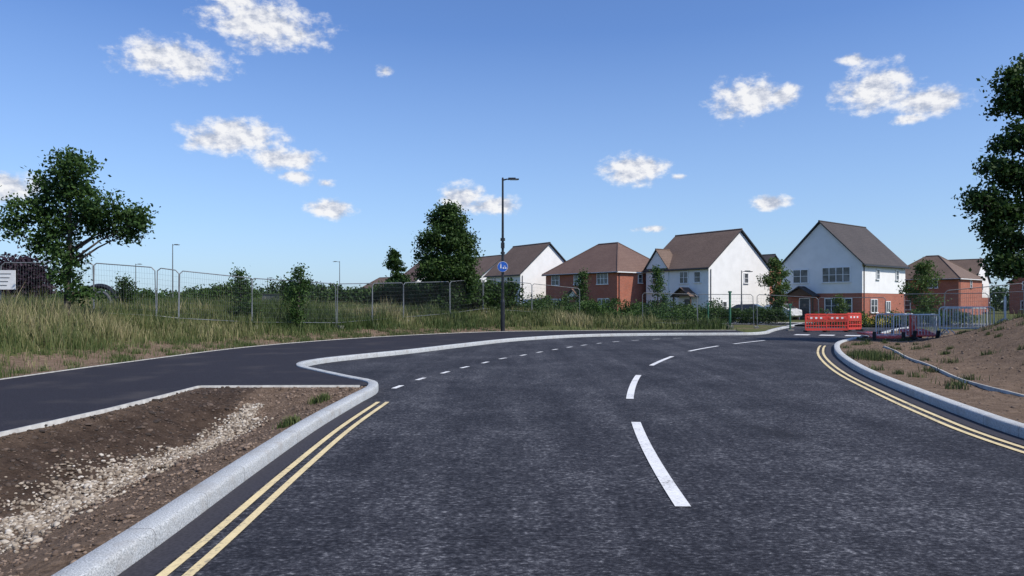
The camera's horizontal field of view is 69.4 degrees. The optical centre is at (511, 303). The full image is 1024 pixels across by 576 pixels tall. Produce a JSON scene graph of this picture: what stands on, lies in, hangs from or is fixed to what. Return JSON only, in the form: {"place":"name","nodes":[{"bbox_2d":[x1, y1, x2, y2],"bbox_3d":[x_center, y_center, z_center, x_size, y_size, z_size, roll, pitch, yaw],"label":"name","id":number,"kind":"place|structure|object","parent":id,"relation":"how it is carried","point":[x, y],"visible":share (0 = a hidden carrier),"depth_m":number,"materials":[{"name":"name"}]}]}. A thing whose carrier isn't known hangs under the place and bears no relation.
{"place":"outdoors","nodes":[
{"label":"outdoors","id":0,"kind":"place"},
{"bbox_2d":[0,281,738,373],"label":"verge grass","id":1,"kind":"structure","parent":0,"point":[51,320],"depth_m":31.25,"materials":[{"name":"plant"}]},
{"bbox_2d":[0,270,15,288],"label":"site sign","id":2,"kind":"object","parent":1,"relation":"on","point":[7,279],"visible":1,"depth_m":26.90,"materials":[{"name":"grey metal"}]},
{"bbox_2d":[0,304,1023,575],"bbox_3d":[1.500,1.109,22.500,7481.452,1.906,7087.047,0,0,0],"label":"ground","id":3,"kind":"structure","parent":0,"point":[992,402],"depth_m":11.31,"materials":[{"name":"soil"}]},
{"bbox_2d":[0,247,63,300],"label":"copper beech hedge","id":4,"kind":"object","parent":3,"relation":"on","point":[25,279],"visible":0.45,"depth_m":43.18,"materials":[{"name":"purple plant"}]},
{"bbox_2d":[0,144,160,314],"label":"oak tree","id":5,"kind":"object","parent":3,"relation":"on","point":[65,186],"visible":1,"depth_m":23.81,"materials":[{"name":"green plant"}]},
{"bbox_2d":[79,284,118,301],"bbox_3d":[-20.900,-0.056,37.500,2.260,1.924,0.260,0,0,0],"label":"play hoop","id":6,"kind":"object","parent":3,"relation":"on","point":[101,286],"visible":0.33,"depth_m":37.41,"materials":[{"name":"black paint"}]},
{"bbox_2d":[0,385,200,436],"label":"path edging","id":7,"kind":"object","parent":3,"relation":"on","point":[57,421],"visible":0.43,"depth_m":9.93,"materials":[{"name":"concrete"}]},
{"bbox_2d":[107,271,140,305],"bbox_3d":[-17.318,-0.367,33.043,1.276,2.148,1.531,0,0,29],"label":"young tree","id":8,"kind":"object","parent":3,"relation":"on","point":[127,292],"visible":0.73,"depth_m":32.98,"materials":[{"name":"green plant"}]},
{"bbox_2d":[0,386,256,516],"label":"dark soil clods","id":9,"kind":"object","parent":3,"relation":"on","point":[8,484],"visible":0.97,"depth_m":9.81,"materials":[{"name":"soil"}]},
{"bbox_2d":[0,403,273,553],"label":"gravel bed","id":10,"kind":"object","parent":3,"relation":"on","point":[23,523],"visible":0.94,"depth_m":8.05,"materials":[{"name":"gravel"}]},
{"bbox_2d":[172,244,177,297],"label":"street lamp","id":11,"kind":"object","parent":3,"relation":"on","point":[172,268],"visible":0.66,"depth_m":84.94,"materials":[{"name":"grey metal"}]},
{"bbox_2d":[28,282,380,302],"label":"hedge","id":12,"kind":"object","parent":3,"relation":"on","point":[145,292],"visible":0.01,"depth_m":67.04,"materials":[{"name":"green plant"}]},
{"bbox_2d":[187,278,260,302],"bbox_3d":[-23.249,-0.492,60.432,6.372,3.179,4.706,0,0,0],"label":"shrub","id":13,"kind":"object","parent":3,"relation":"on","point":[213,292],"visible":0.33,"depth_m":59.37,"materials":[{"name":"green plant"}]},
{"bbox_2d":[227,262,261,318],"bbox_3d":[-11.734,-0.464,32.496,1.619,2.689,1.701,0,0,0],"label":"young tree","id":14,"kind":"object","parent":3,"relation":"on","point":[245,291],"visible":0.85,"depth_m":32.40,"materials":[{"name":"green plant"}]},
{"bbox_2d":[261,294,281,302],"bbox_3d":[-17.500,-0.085,54.000,1.400,1.260,0.700,0,0,0],"label":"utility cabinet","id":15,"kind":"object","parent":3,"relation":"on","point":[268,295],"visible":0.29,"depth_m":53.70,"materials":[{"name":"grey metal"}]},
{"bbox_2d":[198,385,359,387],"bbox_3d":[-4.205,1.613,13.367,2.911,0.275,0.065,0,0,-1],"label":"path edging","id":16,"kind":"object","parent":3,"relation":"on","point":[216,386],"visible":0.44,"depth_m":13.35,"materials":[{"name":"concrete"}]},
{"bbox_2d":[0,262,579,328],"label":"temporary fence","id":17,"kind":"object","parent":3,"relation":"on","point":[179,292],"visible":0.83,"depth_m":31.68,"materials":[{"name":"metal"}]},
{"bbox_2d":[273,262,312,326],"bbox_3d":[-9.469,-0.226,32.499,1.699,3.156,1.386,0,0,0],"label":"young tree","id":18,"kind":"object","parent":3,"relation":"on","point":[297,305],"visible":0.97,"depth_m":32.41,"materials":[{"name":"green plant"}]},
{"bbox_2d":[265,275,333,301],"bbox_3d":[-15.695,-0.598,54.754,4.709,3.133,5.665,0,0,-35],"label":"shrub","id":19,"kind":"object","parent":3,"relation":"on","point":[271,289],"visible":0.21,"depth_m":54.39,"materials":[{"name":"green plant"}]},
{"bbox_2d":[0,330,619,379],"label":"path edging","id":20,"kind":"object","parent":3,"relation":"on","point":[261,345],"visible":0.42,"depth_m":23.48,"materials":[{"name":"concrete"}]},
{"bbox_2d":[0,330,741,431],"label":"footway","id":21,"kind":"structure","parent":3,"relation":"on","point":[31,399],"depth_m":15.61,"materials":[{"name":"asphalt"}]},
{"bbox_2d":[362,277,390,287],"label":"brick bungalow","id":22,"kind":"object","parent":3,"relation":"on","point":[378,279],"visible":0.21,"depth_m":158.53,"materials":[{"name":"brown tile"}]},
{"bbox_2d":[382,246,410,284],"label":"young tree","id":23,"kind":"object","parent":3,"relation":"on","point":[394,262],"visible":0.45,"depth_m":94.66,"materials":[{"name":"green plant"}]},
{"bbox_2d":[305,273,527,311],"bbox_3d":[-6.988,-0.590,48.925,16.231,3.261,5.975,0,0,9],"label":"hedge","id":24,"kind":"object","parent":3,"relation":"on","point":[396,296],"visible":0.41,"depth_m":47.57,"materials":[{"name":"green plant"}]},
{"bbox_2d":[52,323,800,575],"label":"kerb","id":25,"kind":"structure","parent":3,"relation":"on","point":[117,555],"depth_m":6.26,"materials":[{"name":"concrete"}]},
{"bbox_2d":[408,199,485,310],"bbox_3d":[-3.950,-2.827,44.724,4.714,7.203,3.947,0,0,0],"label":"maple tree","id":26,"kind":"object","parent":3,"relation":"on","point":[438,263],"visible":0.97,"depth_m":44.39,"materials":[{"name":"green plant"}]},
{"bbox_2d":[482,275,522,298],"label":"gutters","id":27,"kind":"object","parent":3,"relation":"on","point":[507,275],"visible":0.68,"depth_m":89.06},
{"bbox_2d":[497,177,518,330],"bbox_3d":[-0.203,-2.501,39.933,1.161,8.620,0.286,0,0,0],"label":"street lamp","id":28,"kind":"object","parent":3,"relation":"on","point":[502,266],"visible":0.98,"depth_m":39.88,"materials":[{"name":"metal"}]},
{"bbox_2d":[0,318,1023,575],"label":"soil clods","id":29,"kind":"object","parent":3,"relation":"on","point":[158,484],"visible":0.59,"depth_m":7.52,"materials":[{"name":"soil"}]},
{"bbox_2d":[0,315,1023,429],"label":"weeds","id":30,"kind":"object","parent":3,"relation":"on","point":[872,355],"visible":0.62,"depth_m":21.20,"materials":[{"name":"green plant"}]},
{"bbox_2d":[37,281,1008,310],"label":"distant trees","id":31,"kind":"object","parent":3,"relation":"on","point":[996,297],"visible":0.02,"depth_m":148.56,"materials":[{"name":"green plant"}]},
{"bbox_2d":[487,245,563,303],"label":"walls","id":32,"kind":"structure","parent":3,"relation":"on","point":[548,258],"depth_m":89.57,"materials":[{"name":"paint"}]},
{"bbox_2d":[483,242,565,276],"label":"roof","id":33,"kind":"structure","parent":32,"relation":"on","point":[519,259],"depth_m":91.60,"materials":[{"name":"brown tile"}]},
{"bbox_2d":[565,289,580,297],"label":"porch","id":34,"kind":"object","parent":3,"relation":"on","point":[571,291],"visible":0.33,"depth_m":81.65,"materials":[{"name":"grey tile"}]},
{"bbox_2d":[541,272,619,306],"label":"gutters","id":35,"kind":"object","parent":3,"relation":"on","point":[591,273],"visible":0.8,"depth_m":79.16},
{"bbox_2d":[570,267,592,305],"bbox_3d":[5.664,-0.722,57.050,2.232,4.157,2.348,0,0,17],"label":"young tree","id":36,"kind":"object","parent":3,"relation":"on","point":[581,284],"visible":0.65,"depth_m":57.00,"materials":[{"name":"green plant"}]},
{"bbox_2d":[546,272,645,312],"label":"walls","id":37,"kind":"structure","parent":3,"relation":"on","point":[632,290],"depth_m":79.64,"materials":[{"name":"red brick"}]},
{"bbox_2d":[542,242,649,274],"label":"roof","id":38,"kind":"structure","parent":37,"relation":"on","point":[611,257],"depth_m":82.55,"materials":[{"name":"red tile"}]},
{"bbox_2d":[551,273,642,304],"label":"window frames","id":39,"kind":"structure","parent":37,"relation":"attached to","point":[600,278],"depth_m":79.73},
{"bbox_2d":[551,273,641,308],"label":"window glass","id":40,"kind":"object","parent":39,"relation":"in","point":[603,275],"visible":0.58,"depth_m":79.86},
{"bbox_2d":[516,296,728,324],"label":"garden shrubs","id":41,"kind":"object","parent":3,"relation":"on","point":[686,315],"visible":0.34,"depth_m":49.76,"materials":[{"name":"green plant"}]},
{"bbox_2d":[522,290,725,319],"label":"garden shrubs","id":42,"kind":"object","parent":3,"relation":"on","point":[628,307],"visible":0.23,"depth_m":59.78,"materials":[{"name":"green plant"}]},
{"bbox_2d":[641,264,672,312],"bbox_3d":[11.315,-0.693,57.279,2.524,4.721,2.356,0,0,32],"label":"young tree","id":43,"kind":"object","parent":3,"relation":"on","point":[656,288],"visible":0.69,"depth_m":56.85,"materials":[{"name":"green plant"}]},
{"bbox_2d":[670,287,698,303],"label":"porch","id":44,"kind":"object","parent":3,"relation":"on","point":[684,291],"visible":0.79,"depth_m":73.89,"materials":[{"name":"brown tile"}]},
{"bbox_2d":[642,293,753,325],"bbox_3d":[11.539,0.423,46.202,6.964,2.223,0.706,0,0,5],"label":"temporary fence","id":45,"kind":"object","parent":3,"relation":"on","point":[697,305],"visible":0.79,"depth_m":46.19,"materials":[{"name":"metal"}]},
{"bbox_2d":[646,232,769,318],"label":"walls","id":46,"kind":"structure","parent":3,"relation":"on","point":[721,274],"depth_m":74.80,"materials":[{"name":"paint"}]},
{"bbox_2d":[646,252,668,292],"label":"front gable","id":47,"kind":"structure","parent":46,"relation":"attached to","point":[656,260],"depth_m":77.98,"materials":[{"name":"paint"}]},
{"bbox_2d":[641,268,708,271],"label":"gutters","id":48,"kind":"object","parent":46,"relation":"attached to","point":[679,269],"visible":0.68,"depth_m":74.83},
{"bbox_2d":[684,298,692,304],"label":"front door","id":49,"kind":"structure","parent":46,"relation":"attached to","point":[686,300],"depth_m":74.54,"materials":[{"name":"black wood"}]},
{"bbox_2d":[651,271,749,308],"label":"window frames","id":50,"kind":"structure","parent":46,"relation":"attached to","point":[683,277],"depth_m":75.02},
{"bbox_2d":[652,272,747,308],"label":"window glass","id":51,"kind":"object","parent":50,"relation":"in","point":[697,276],"visible":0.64,"depth_m":74.96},
{"bbox_2d":[643,228,770,270],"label":"roof","id":52,"kind":"structure","parent":46,"relation":"on","point":[695,250],"depth_m":76.56,"materials":[{"name":"brown tile"}]},
{"bbox_2d":[706,303,711,325],"bbox_3d":[12.200,0.810,46.000,0.350,1.720,0.350,0,0,0],"label":"green post","id":53,"kind":"object","parent":3,"relation":"on","point":[708,312],"visible":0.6,"depth_m":45.98,"materials":[{"name":"metal"}]},
{"bbox_2d":[651,303,793,324],"bbox_3d":[14.990,0.772,53.314,10.215,1.823,1.942,0,0,7],"label":"garden hedge","id":54,"kind":"object","parent":3,"relation":"on","point":[779,316],"visible":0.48,"depth_m":52.95,"materials":[{"name":"green plant"}]},
{"bbox_2d":[726,291,732,328],"bbox_3d":[13.200,0.475,44.800,0.350,2.470,0.350,0,0,0],"label":"green post","id":55,"kind":"object","parent":3,"relation":"on","point":[729,292],"visible":0.67,"depth_m":44.75,"materials":[{"name":"metal"}]},
{"bbox_2d":[726,304,762,316],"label":"parked car","id":56,"kind":"object","parent":3,"relation":"on","point":[746,306],"visible":0.09,"depth_m":66.68,"materials":[{"name":"paint"}]},
{"bbox_2d":[741,270,752,309],"bbox_3d":[18.390,-0.400,58.000,0.920,4.420,0.220,0,0,0],"label":"street lamp","id":57,"kind":"object","parent":3,"relation":"on","point":[741,283],"visible":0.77,"depth_m":57.96,"materials":[{"name":"grey metal"}]},
{"bbox_2d":[756,257,792,322],"bbox_3d":[20.586,-1.039,57.733,2.990,5.403,2.814,0,0,0],"label":"young tree","id":58,"kind":"object","parent":3,"relation":"on","point":[773,277],"visible":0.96,"depth_m":57.67,"materials":[{"name":"green plant"}]},
{"bbox_2d":[765,304,801,319],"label":"parked car","id":59,"kind":"object","parent":3,"relation":"on","point":[797,312],"visible":0.25,"depth_m":67.98,"materials":[{"name":"silver metal"}]},
{"bbox_2d":[786,304,793,330],"bbox_3d":[16.400,0.960,43.600,0.350,1.920,0.350,0,0,0],"label":"green post","id":60,"kind":"object","parent":3,"relation":"on","point":[789,329],"visible":0.67,"depth_m":43.55,"materials":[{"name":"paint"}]},
{"bbox_2d":[755,294,885,328],"bbox_3d":[18.456,0.590,44.541,7.316,2.341,0.840,0,0,18],"label":"temporary fence","id":61,"kind":"object","parent":3,"relation":"on","point":[757,326],"visible":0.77,"depth_m":44.68,"materials":[{"name":"metal"}]},
{"bbox_2d":[830,294,851,322],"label":"young tree","id":62,"kind":"object","parent":3,"relation":"on","point":[838,307],"visible":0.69,"depth_m":57.46,"materials":[{"name":"green plant"}]},
{"bbox_2d":[781,220,909,319],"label":"white house brick base","id":63,"kind":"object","parent":3,"relation":"on","point":[826,259],"visible":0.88,"depth_m":68.94,"materials":[{"name":"paint"}]},
{"bbox_2d":[799,298,810,319],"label":"front door","id":64,"kind":"structure","parent":63,"relation":"in","point":[803,302],"depth_m":70.07,"materials":[{"name":"grey wood"}]},
{"bbox_2d":[792,266,899,313],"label":"window frames","id":65,"kind":"structure","parent":63,"relation":"in","point":[800,276],"depth_m":68.11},
{"bbox_2d":[794,267,897,312],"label":"window glass","id":66,"kind":"structure","parent":63,"relation":"in","point":[829,274],"depth_m":68.08,"materials":[{"name":"glass"}]},
{"bbox_2d":[857,330,892,334],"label":"plastic barrier","id":67,"kind":"object","parent":3,"relation":"on","point":[865,333],"visible":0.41,"depth_m":33.28,"materials":[{"name":"plastic"}]},
{"bbox_2d":[858,314,892,326],"bbox_3d":[24.000,1.133,49.042,2.710,1.130,2.094,0,0,-42],"label":"flowering shrub","id":68,"kind":"object","parent":3,"relation":"on","point":[874,321],"visible":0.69,"depth_m":48.78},
{"bbox_2d":[868,332,904,340],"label":"plastic barrier","id":69,"kind":"object","parent":3,"relation":"on","point":[873,336],"visible":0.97,"depth_m":30.98,"materials":[{"name":"plastic"}]},
{"bbox_2d":[802,305,980,326],"bbox_3d":[26.017,1.114,50.904,11.601,2.178,3.443,0,0,6],"label":"garden hedge","id":70,"kind":"object","parent":3,"relation":"on","point":[871,320],"visible":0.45,"depth_m":50.50,"materials":[{"name":"green plant"}]},
{"bbox_2d":[876,313,914,334],"bbox_3d":[17.000,1.001,32.800,2.249,1.137,0.629,0,0,-20],"label":"pedestrian barrier","id":71,"kind":"object","parent":3,"relation":"on","point":[886,314],"visible":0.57,"depth_m":32.61,"materials":[{"name":"metal"}]},
{"bbox_2d":[905,315,921,338],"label":"plastic barrier","id":72,"kind":"object","parent":3,"relation":"on","point":[910,326],"visible":0.75,"depth_m":31.51,"materials":[{"name":"plastic"}]},
{"bbox_2d":[893,314,940,338],"bbox_3d":[17.300,1.019,31.600,2.249,1.137,0.629,0,0,-9],"label":"pedestrian barrier","id":73,"kind":"object","parent":3,"relation":"on","point":[915,323],"visible":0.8,"depth_m":31.58,"materials":[{"name":"metal"}]},
{"bbox_2d":[898,329,940,340],"bbox_3d":[17.526,1.262,31.891,1.270,0.500,1.030,0,16,-9],"label":"plastic barrier","id":74,"kind":"object","parent":3,"relation":"on","point":[930,334],"visible":0.77,"depth_m":31.55,"materials":[{"name":"plastic"}]},
{"bbox_2d":[897,257,951,313],"bbox_3d":[31.444,-1.000,57.121,3.460,5.327,3.743,0,0,-10],"label":"young tree","id":75,"kind":"object","parent":3,"relation":"on","point":[922,269],"visible":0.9,"depth_m":56.65,"materials":[{"name":"green plant"}]},
{"bbox_2d":[917,315,936,338],"bbox_3d":[18.200,1.021,32.700,2.249,1.137,0.629,0,0,-34],"label":"pedestrian barrier","id":76,"kind":"object","parent":3,"relation":"on","point":[935,323],"visible":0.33,"depth_m":33.16,"materials":[{"name":"metal"}]},
{"bbox_2d":[834,327,1023,438],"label":"kerb","id":77,"kind":"structure","parent":3,"relation":"on","point":[999,423],"depth_m":11.54,"materials":[{"name":"concrete"}]},
{"bbox_2d":[905,279,981,314],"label":"walls","id":78,"kind":"structure","parent":3,"relation":"on","point":[946,285],"depth_m":97.58,"materials":[{"name":"red brick"}]},
{"bbox_2d":[905,279,959,280],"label":"gutters","id":79,"kind":"object","parent":78,"relation":"attached to","point":[935,279],"visible":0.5,"depth_m":96.86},
{"bbox_2d":[905,280,971,308],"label":"window frames","id":80,"kind":"structure","parent":78,"relation":"attached to","point":[934,288],"depth_m":98.46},
{"bbox_2d":[905,280,971,309],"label":"window glass","id":81,"kind":"object","parent":80,"relation":"in","point":[907,305],"visible":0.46,"depth_m":100.72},
{"bbox_2d":[905,255,985,280],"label":"roof","id":82,"kind":"structure","parent":78,"relation":"on","point":[951,270],"depth_m":100.08,"materials":[{"name":"brown tile"}]},
{"bbox_2d":[883,346,1023,396],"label":"path edging","id":83,"kind":"object","parent":3,"relation":"on","point":[986,387],"visible":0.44,"depth_m":14.54,"materials":[{"name":"concrete"}]},
{"bbox_2d":[904,291,1022,328],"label":"temporary fence","id":84,"kind":"object","parent":3,"relation":"on","point":[965,301],"visible":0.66,"depth_m":39.71,"materials":[{"name":"metal"}]},
{"bbox_2d":[943,308,987,333],"bbox_3d":[20.000,0.743,32.600,2.249,1.137,0.629,0,0,-11],"label":"pedestrian barrier","id":85,"kind":"object","parent":3,"relation":"on","point":[961,317],"visible":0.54,"depth_m":32.52,"materials":[{"name":"metal"}]},
{"bbox_2d":[939,307,994,332],"bbox_3d":[19.300,0.690,31.400,2.249,1.137,0.629,0,0,6],"label":"pedestrian barrier","id":86,"kind":"object","parent":3,"relation":"on","point":[946,328],"visible":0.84,"depth_m":31.38,"materials":[{"name":"metal"}]},
{"bbox_2d":[949,258,990,312],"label":"white house brick base","id":87,"kind":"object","parent":3,"relation":"on","point":[967,264],"visible":0.19,"depth_m":115.91,"materials":[{"name":"brown"}]},
{"bbox_2d":[941,283,1023,334],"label":"temporary fence","id":88,"kind":"object","parent":3,"relation":"on","point":[945,333],"visible":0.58,"depth_m":34.86,"materials":[{"name":"metal"}]},
{"bbox_2d":[951,53,1023,287],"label":"oak tree","id":89,"kind":"object","parent":3,"relation":"on","point":[1002,217],"visible":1,"depth_m":28.23,"materials":[{"name":"green plant"}]},
{"bbox_2d":[996,296,1006,322],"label":"pedestrian barrier","id":90,"kind":"object","parent":3,"relation":"on","point":[1004,318],"visible":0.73,"depth_m":30.22,"materials":[{"name":"metal"}]},
{"bbox_2d":[982,308,1023,326],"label":"bank grass","id":91,"kind":"structure","parent":3,"relation":"on","point":[1018,314],"depth_m":27.36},
{"bbox_2d":[1009,277,1023,313],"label":"walls","id":92,"kind":"structure","parent":3,"relation":"on","point":[1016,302],"depth_m":109.47,"materials":[{"name":"red brick"}]},
{"bbox_2d":[0,0,1023,302],"label":"sky","id":93,"kind":"structure","parent":0,"point":[268,137],"materials":[{"name":"blue"}]},
{"bbox_2d":[153,325,1023,575],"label":"road","id":94,"kind":"structure","parent":0,"point":[782,452],"depth_m":6.85,"materials":[{"name":"asphalt"}]},
{"bbox_2d":[118,402,373,575],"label":"road gutter","id":95,"kind":"object","parent":94,"relation":"on","point":[162,555],"visible":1,"depth_m":5.76,"materials":[{"name":"asphalt"}]},
{"bbox_2d":[156,402,388,575],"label":"double yellow lines","id":96,"kind":"object","parent":94,"relation":"on","point":[208,556],"visible":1,"depth_m":5.75,"materials":[{"name":"paint"}]},
{"bbox_2d":[393,341,618,387],"bbox_3d":[1.927,1.592,24.541,2.073,0.001,22.785,0,0,26],"label":"layby dashed marking","id":97,"kind":"object","parent":94,"relation":"on","point":[461,367],"visible":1,"depth_m":17.36,"materials":[{"name":"white paint"}]},
{"bbox_2d":[626,340,763,505],"bbox_3d":[4.178,1.592,13.850,4.077,0.001,38.906,0,0,15],"label":"line marking","id":98,"kind":"object","parent":94,"relation":"on","point":[674,493],"visible":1,"depth_m":7.55,"materials":[{"name":"white paint"}]},
{"bbox_2d":[803,314,828,331],"bbox_3d":[17.100,1.075,41.600,1.270,1.030,0.500,0,0,-3],"label":"plastic barrier","id":99,"kind":"object","parent":94,"relation":"on","point":[808,329],"visible":1,"depth_m":41.57,"materials":[{"name":"plastic"}]},
{"bbox_2d":[795,334,860,335],"bbox_3d":[16.460,1.592,37.125,4.268,0.001,1.163,0,0,28],"label":"road hump marking","id":100,"kind":"object","parent":94,"relation":"on","point":[828,335],"visible":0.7,"depth_m":36.99,"materials":[{"name":"white paint"}]},
{"bbox_2d":[825,314,849,331],"bbox_3d":[18.350,1.075,41.750,1.270,1.030,0.500,0,0,1],"label":"plastic barrier","id":101,"kind":"object","parent":94,"relation":"on","point":[845,329],"visible":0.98,"depth_m":41.72,"materials":[{"name":"plastic"}]},
{"bbox_2d":[843,313,864,330],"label":"plastic barrier","id":102,"kind":"object","parent":94,"relation":"on","point":[853,317],"visible":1,"depth_m":42.20,"materials":[{"name":"plastic"}]},
{"bbox_2d":[817,346,1023,452],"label":"double yellow lines","id":103,"kind":"object","parent":94,"relation":"on","point":[893,401],"visible":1,"depth_m":11.02,"materials":[{"name":"paint"}]},
{"bbox_2d":[826,346,1023,444],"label":"road gutter","id":104,"kind":"object","parent":94,"relation":"on","point":[831,355],"visible":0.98,"depth_m":11.59,"materials":[{"name":"asphalt"}]},
{"bbox_2d":[744,322,956,323],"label":"estate pavement","id":105,"kind":"structure","parent":0,"point":[803,322],"depth_m":58.12,"materials":[{"name":"concrete"}]},
{"bbox_2d":[727,322,988,325],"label":"estate road","id":106,"kind":"structure","parent":0,"point":[874,325],"depth_m":52.72,"materials":[{"name":"asphalt"}]},
{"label":"walls","id":107,"kind":"object","parent":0,"visible":0},
{"bbox_2d":[473,254,504,276],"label":"roof","id":108,"kind":"structure","parent":107,"relation":"on","point":[487,263],"depth_m":106.21,"materials":[{"name":"brown tile"}]},
{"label":"walls","id":109,"kind":"object","parent":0,"visible":0},
{"bbox_2d":[404,260,422,281],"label":"roof","id":110,"kind":"structure","parent":109,"relation":"on","point":[413,268],"depth_m":110.36,"materials":[{"name":"red tile"}]},
{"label":"walls","id":111,"kind":"object","parent":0,"visible":0},
{"bbox_2d":[762,254,779,261],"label":"roof","id":112,"kind":"structure","parent":111,"relation":"on","point":[766,256],"depth_m":103.02,"materials":[{"name":"tile"}]}
]}

